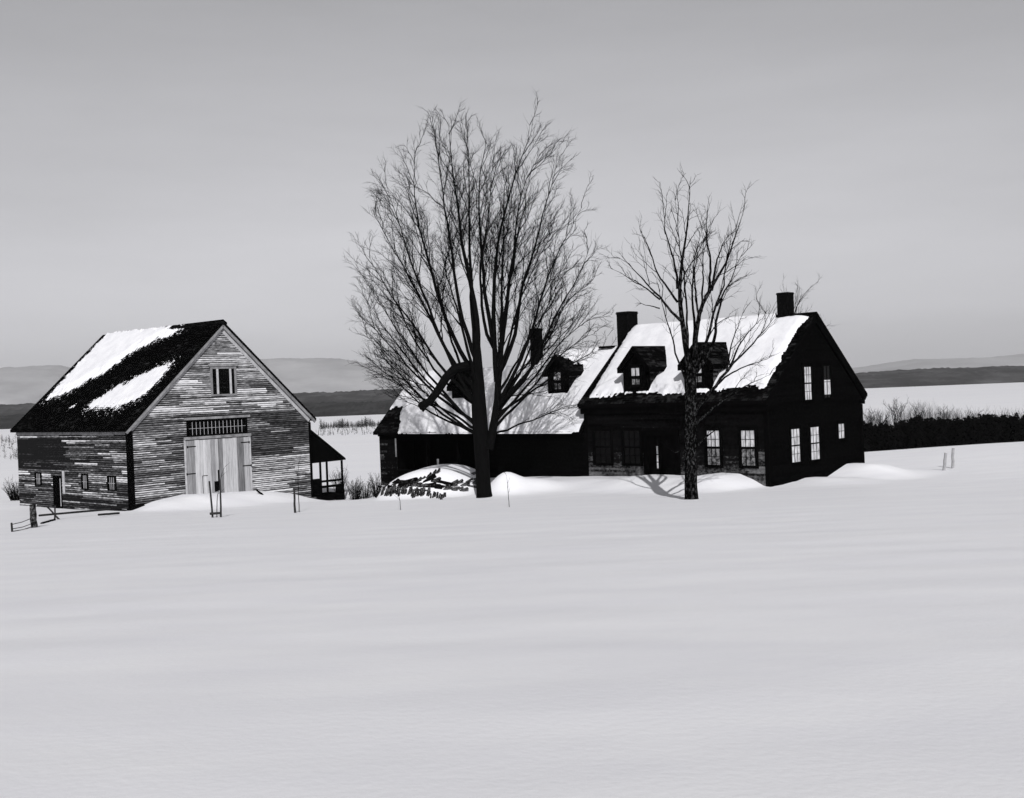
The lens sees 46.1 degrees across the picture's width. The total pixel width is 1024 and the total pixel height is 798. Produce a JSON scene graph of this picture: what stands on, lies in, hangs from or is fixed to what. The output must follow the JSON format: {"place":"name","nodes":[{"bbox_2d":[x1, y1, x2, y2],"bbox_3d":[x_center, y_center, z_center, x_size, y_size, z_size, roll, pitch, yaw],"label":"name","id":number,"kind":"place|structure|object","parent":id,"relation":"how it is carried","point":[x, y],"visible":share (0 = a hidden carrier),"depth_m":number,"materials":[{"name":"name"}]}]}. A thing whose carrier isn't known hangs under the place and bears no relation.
{"place":"outdoors","nodes":[
{"label":"outdoors","id":0,"kind":"place"},
{"bbox_2d":[0,400,394,428],"bbox_3d":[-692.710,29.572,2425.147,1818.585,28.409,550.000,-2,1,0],"label":"wooded shore","id":1,"kind":"structure","parent":0,"point":[325,409],"depth_m":2236.61,"materials":[{"name":"grey plant"}]},
{"bbox_2d":[0,442,1023,797],"bbox_3d":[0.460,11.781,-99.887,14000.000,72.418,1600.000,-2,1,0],"label":"snow field","id":2,"kind":"structure","parent":0,"point":[850,630],"depth_m":11.07,"materials":[{"name":"white snow"}]},
{"bbox_2d":[2,476,19,500],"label":"shrub","id":3,"kind":"object","parent":2,"relation":"on","point":[11,492],"visible":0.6,"depth_m":70.28,"materials":[{"name":"grey plant"}]},
{"bbox_2d":[11,518,31,531],"bbox_3d":[-17.325,4.503,42.548,0.086,0.612,3.571,-2,1,-12],"label":"wire fence","id":4,"kind":"object","parent":2,"relation":"on","point":[12,528],"visible":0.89,"depth_m":41.78,"materials":[{"name":"grey metal"}]},
{"bbox_2d":[29,504,37,527],"bbox_3d":[-17.626,4.459,44.308,0.263,1.168,0.288,-2,1,0],"label":"gate post","id":5,"kind":"object","parent":2,"relation":"on","point":[33,519],"visible":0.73,"depth_m":44.19,"materials":[{"name":"grey wood"}]},
{"bbox_2d":[40,519,55,523],"bbox_3d":[-18.947,5.007,49.144,0.136,0.360,4.136,-2,1,-15],"label":"plank","id":6,"kind":"object","parent":2,"relation":"on","point":[47,521],"visible":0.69,"depth_m":48.62,"materials":[{"name":"black wood"}]},
{"bbox_2d":[38,508,110,516],"bbox_3d":[-19.459,5.053,53.657,0.106,0.328,4.652,-2,1,19],"label":"pole","id":7,"kind":"object","parent":2,"relation":"on","point":[83,511],"visible":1,"depth_m":53.66,"materials":[{"name":"grey wood"}]},
{"bbox_2d":[98,512,119,515],"bbox_3d":[-18.000,5.134,53.697,0.116,0.219,1.739,-2,1,11],"label":"pole","id":8,"kind":"object","parent":2,"relation":"on","point":[113,513],"visible":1,"depth_m":53.64,"materials":[{"name":"grey wood"}]},
{"bbox_2d":[10,319,315,510],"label":"barn","id":9,"kind":"structure","parent":2,"relation":"on","point":[134,419],"depth_m":62.10,"materials":[{"name":"grey wood"}]},
{"bbox_2d":[34,472,41,484],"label":"window","id":10,"kind":"structure","parent":9,"relation":"in","point":[38,476],"depth_m":64.44,"materials":[{"name":"grey glass"}]},
{"bbox_2d":[52,476,62,508],"bbox_3d":[-23.802,4.912,63.007,0.950,1.780,0.050,-2,1,43],"label":"door","id":11,"kind":"structure","parent":9,"relation":"in","point":[57,480],"depth_m":62.96,"materials":[{"name":"black wood"}]},
{"bbox_2d":[81,474,88,489],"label":"window","id":12,"kind":"structure","parent":9,"relation":"in","point":[85,485],"depth_m":60.98,"materials":[{"name":"grey glass"}]},
{"bbox_2d":[107,475,116,490],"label":"window","id":13,"kind":"structure","parent":9,"relation":"in","point":[111,483],"depth_m":59.15,"materials":[{"name":"grey glass"}]},
{"bbox_2d":[186,438,219,493],"bbox_3d":[-15.635,3.924,60.840,0.067,3.760,1.910,-2,1,43],"label":"door","id":14,"kind":"structure","parent":9,"relation":"in","point":[202,459],"depth_m":60.83,"materials":[{"name":"grey wood"}]},
{"bbox_2d":[184,415,249,436],"bbox_3d":[-15.055,1.363,61.545,0.110,0.960,3.900,-2,1,43],"label":"window","id":15,"kind":"structure","parent":9,"relation":"in","point":[232,424],"depth_m":61.49,"materials":[{"name":"black glass"}]},
{"bbox_2d":[208,363,237,395],"bbox_3d":[-14.841,-0.999,61.858,0.100,1.644,1.750,-2,1,43],"label":"window","id":16,"kind":"structure","parent":9,"relation":"in","point":[223,377],"depth_m":61.88,"materials":[{"name":"black glass"}]},
{"bbox_2d":[218,436,251,492],"bbox_3d":[-14.298,3.858,62.292,0.067,3.760,1.940,-2,1,43],"label":"door","id":17,"kind":"structure","parent":9,"relation":"in","point":[234,452],"depth_m":62.24,"materials":[{"name":"grey wood"}]},
{"bbox_2d":[209,480,221,517],"bbox_3d":[-11.647,4.081,47.202,0.484,1.820,0.163,-2,1,0],"label":"tree guard","id":18,"kind":"object","parent":2,"relation":"on","point":[212,513],"visible":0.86,"depth_m":47.21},
{"bbox_2d":[215,464,227,516],"bbox_3d":[-11.346,3.689,47.261,0.620,2.396,0.230,-2,1,-24],"label":"sapling","id":19,"kind":"object","parent":2,"relation":"on","point":[218,489],"visible":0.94,"depth_m":47.24,"materials":[{"name":"grey plant"}]},
{"bbox_2d":[293,488,295,512],"bbox_3d":[-8.882,4.301,49.146,0.124,1.308,0.101,-2,1,36],"label":"stake","id":20,"kind":"object","parent":2,"relation":"on","point":[294,502],"visible":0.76,"depth_m":49.11,"materials":[{"name":"grey wood"}]},
{"bbox_2d":[294,463,300,511],"bbox_3d":[-8.831,3.561,49.509,0.407,2.708,0.386,-2,1,-24],"label":"sapling","id":21,"kind":"object","parent":2,"relation":"on","point":[298,489],"visible":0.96,"depth_m":49.53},
{"bbox_2d":[311,430,345,499],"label":"lean to","id":22,"kind":"object","parent":2,"relation":"on","point":[324,451],"visible":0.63,"depth_m":66.98,"materials":[{"name":"black wood"}]},
{"bbox_2d":[329,467,347,491],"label":"shrub","id":23,"kind":"object","parent":2,"relation":"on","point":[339,478],"visible":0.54,"depth_m":70.50,"materials":[{"name":"grey plant"}]},
{"bbox_2d":[344,476,365,499],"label":"shrub","id":24,"kind":"object","parent":2,"relation":"on","point":[356,493],"visible":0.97,"depth_m":67.19,"materials":[{"name":"grey plant"}]},
{"bbox_2d":[351,481,372,498],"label":"shrub","id":25,"kind":"object","parent":2,"relation":"on","point":[367,493],"visible":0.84,"depth_m":67.55,"materials":[{"name":"grey plant"}]},
{"bbox_2d":[371,486,380,497],"bbox_3d":[-6.883,4.983,63.521,1.203,0.879,1.133,-2,1,34],"label":"shrub","id":26,"kind":"object","parent":2,"relation":"on","point":[376,495],"visible":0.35,"depth_m":63.49,"materials":[{"name":"black plant"}]},
{"bbox_2d":[367,473,385,496],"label":"shrub","id":27,"kind":"object","parent":2,"relation":"on","point":[373,486],"visible":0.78,"depth_m":67.75,"materials":[{"name":"grey plant"}]},
{"bbox_2d":[400,482,422,484],"bbox_3d":[-4.972,4.237,59.577,1.103,0.267,0.229,-2,1,6],"label":"log","id":28,"kind":"object","parent":2,"relation":"on","point":[402,483],"visible":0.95,"depth_m":59.53,"materials":[{"name":"black wood"}]},
{"bbox_2d":[409,482,421,486],"bbox_3d":[-4.888,4.303,59.472,0.885,0.376,0.212,-2,1,18],"label":"log","id":29,"kind":"object","parent":2,"relation":"on","point":[415,484],"visible":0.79,"depth_m":59.37,"materials":[{"name":"black wood"}]},
{"bbox_2d":[423,474,435,482],"bbox_3d":[-4.157,4.045,59.739,0.866,0.665,0.231,-2,1,-17],"label":"log","id":30,"kind":"object","parent":2,"relation":"on","point":[433,476],"visible":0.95,"depth_m":59.70,"materials":[{"name":"black wood"}]},
{"bbox_2d":[342,87,625,497],"bbox_3d":[-1.251,-4.664,56.390,13.664,19.229,7.823,-2,1,0],"label":"maple tree","id":31,"kind":"object","parent":2,"relation":"on","point":[484,437],"visible":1,"depth_m":56.11,"materials":[{"name":"grey plant"}]},
{"bbox_2d":[373,292,867,486],"bbox_3d":[4.713,0.326,66.625,27.480,10.452,9.535,-2,1,44],"label":"farmhouse","id":32,"kind":"object","parent":2,"relation":"on","point":[798,415],"visible":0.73,"depth_m":59.24,"materials":[{"name":"black wood"}]},
{"bbox_2d":[592,428,613,464],"bbox_3d":[4.580,2.402,60.768,1.320,1.892,0.075,-2,1,44],"label":"window","id":33,"kind":"structure","parent":32,"relation":"in","point":[602,438],"depth_m":60.77,"materials":[{"name":"black glass"}]},
{"bbox_2d":[621,428,642,465],"bbox_3d":[5.927,2.362,59.472,1.300,1.892,0.075,-2,1,44],"label":"window","id":34,"kind":"structure","parent":32,"relation":"in","point":[631,438],"depth_m":59.48,"materials":[{"name":"black glass"}]},
{"bbox_2d":[661,436,674,474],"bbox_3d":[7.533,3.259,57.956,0.800,2.940,0.100,-2,1,44],"label":"door","id":35,"kind":"structure","parent":32,"relation":"in","point":[668,467],"depth_m":57.98,"materials":[{"name":"black wood"}]},
{"bbox_2d":[703,427,723,467],"bbox_3d":[9.401,2.260,56.126,1.020,1.892,0.075,-2,1,44],"label":"window","id":36,"kind":"structure","parent":32,"relation":"in","point":[713,444],"depth_m":56.12,"materials":[{"name":"white glass"}]},
{"bbox_2d":[737,427,758,468],"bbox_3d":[10.762,2.220,54.822,1.040,1.892,0.075,-2,1,44],"label":"window","id":37,"kind":"structure","parent":32,"relation":"in","point":[748,454],"depth_m":54.82,"materials":[{"name":"white glass"}]},
{"bbox_2d":[789,425,802,464],"bbox_3d":[13.145,2.131,55.687,0.075,1.798,1.040,-2,1,44],"label":"window","id":38,"kind":"structure","parent":32,"relation":"in","point":[795,433],"depth_m":55.70,"materials":[{"name":"white glass"}]},
{"bbox_2d":[802,363,813,401],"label":"window","id":39,"kind":"structure","parent":32,"relation":"in","point":[807,369],"depth_m":56.60,"materials":[{"name":"white glass"}]},
{"bbox_2d":[808,423,821,461],"bbox_3d":[14.363,2.071,56.956,0.075,1.798,1.080,-2,1,44],"label":"window","id":40,"kind":"structure","parent":32,"relation":"in","point":[815,449],"depth_m":56.97,"materials":[{"name":"white glass"}]},
{"bbox_2d":[821,363,832,399],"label":"window","id":41,"kind":"structure","parent":32,"relation":"in","point":[827,392],"depth_m":57.89,"materials":[{"name":"white glass"}]},
{"bbox_2d":[837,421,845,439],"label":"window","id":42,"kind":"structure","parent":32,"relation":"in","point":[841,426],"depth_m":58.79,"materials":[{"name":"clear glass"}]},
{"bbox_2d":[598,164,787,499],"bbox_3d":[7.218,-2.438,46.513,7.461,13.241,5.239,-2,1,0],"label":"maple tree","id":43,"kind":"object","parent":2,"relation":"on","point":[692,407],"visible":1,"depth_m":46.02,"materials":[{"name":"black plant"}]},
{"bbox_2d":[749,275,838,325],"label":"bare tree","id":44,"kind":"object","parent":2,"relation":"on","point":[799,301],"visible":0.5,"depth_m":74.09,"materials":[{"name":"grey plant"}]},
{"bbox_2d":[863,409,878,426],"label":"bare tree","id":45,"kind":"object","parent":2,"relation":"on","point":[870,421],"visible":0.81,"depth_m":139.89,"materials":[{"name":"grey plant"}]},
{"bbox_2d":[870,410,891,425],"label":"bare tree","id":46,"kind":"object","parent":2,"relation":"on","point":[879,419],"visible":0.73,"depth_m":140.15,"materials":[{"name":"grey plant"}]},
{"bbox_2d":[883,396,909,425],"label":"bare tree","id":47,"kind":"object","parent":2,"relation":"on","point":[895,420],"visible":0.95,"depth_m":140.13,"materials":[{"name":"grey plant"}]},
{"bbox_2d":[910,400,926,418],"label":"bare tree","id":48,"kind":"object","parent":2,"relation":"on","point":[922,412],"visible":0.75,"depth_m":139.93,"materials":[{"name":"grey plant"}]},
{"bbox_2d":[863,412,1023,451],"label":"evergreen thicket","id":49,"kind":"object","parent":2,"relation":"on","point":[919,432],"visible":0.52,"depth_m":129.99,"materials":[{"name":"black plant"}]},
{"bbox_2d":[864,400,1023,425],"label":"brush line","id":50,"kind":"object","parent":2,"relation":"on","point":[909,415],"visible":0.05,"depth_m":179.66,"materials":[{"name":"grey plant"}]},
{"bbox_2d":[935,403,952,441],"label":"bare tree","id":51,"kind":"object","parent":2,"relation":"on","point":[944,424],"visible":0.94,"depth_m":139.76,"materials":[{"name":"grey plant"}]},
{"bbox_2d":[942,453,946,470],"bbox_3d":[21.502,3.262,59.740,0.296,1.185,0.170,-2,1,0],"label":"stake","id":52,"kind":"object","parent":2,"relation":"on","point":[944,462],"visible":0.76,"depth_m":59.68,"materials":[{"name":"grey wood"}]},
{"bbox_2d":[951,448,954,467],"bbox_3d":[22.424,3.160,61.143,0.224,1.342,0.162,-2,1,0],"label":"stake","id":53,"kind":"object","parent":2,"relation":"on","point":[952,458],"visible":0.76,"depth_m":61.09,"materials":[{"name":"grey wood"}]},
{"bbox_2d":[966,409,983,427],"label":"bare tree","id":54,"kind":"object","parent":2,"relation":"on","point":[973,414],"visible":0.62,"depth_m":139.99,"materials":[{"name":"grey plant"}]},
{"bbox_2d":[0,382,1023,496],"bbox_3d":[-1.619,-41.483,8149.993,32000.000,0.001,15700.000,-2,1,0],"label":"frozen lake","id":55,"kind":"structure","parent":0,"point":[359,452],"depth_m":1293.06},
{"bbox_2d":[1,416,380,459],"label":"shore trees","id":56,"kind":"object","parent":55,"relation":"on","point":[361,424],"visible":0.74,"depth_m":1398.09,"materials":[{"name":"grey plant"}]},
{"bbox_2d":[0,354,1023,404],"bbox_3d":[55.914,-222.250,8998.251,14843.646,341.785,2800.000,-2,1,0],"label":"mountains","id":57,"kind":"structure","parent":0,"point":[27,384],"depth_m":8172.78,"materials":[{"name":"grey"}]},
{"bbox_2d":[0,365,1023,415],"bbox_3d":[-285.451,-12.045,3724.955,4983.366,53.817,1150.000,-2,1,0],"label":"wooded hills","id":58,"kind":"structure","parent":0,"point":[945,376],"depth_m":3340.56,"materials":[{"name":"grey plant"}]},
{"bbox_2d":[0,0,1023,370],"label":"sky","id":59,"kind":"structure","parent":0,"point":[164,163],"materials":[{"name":"grey"}]}
]}

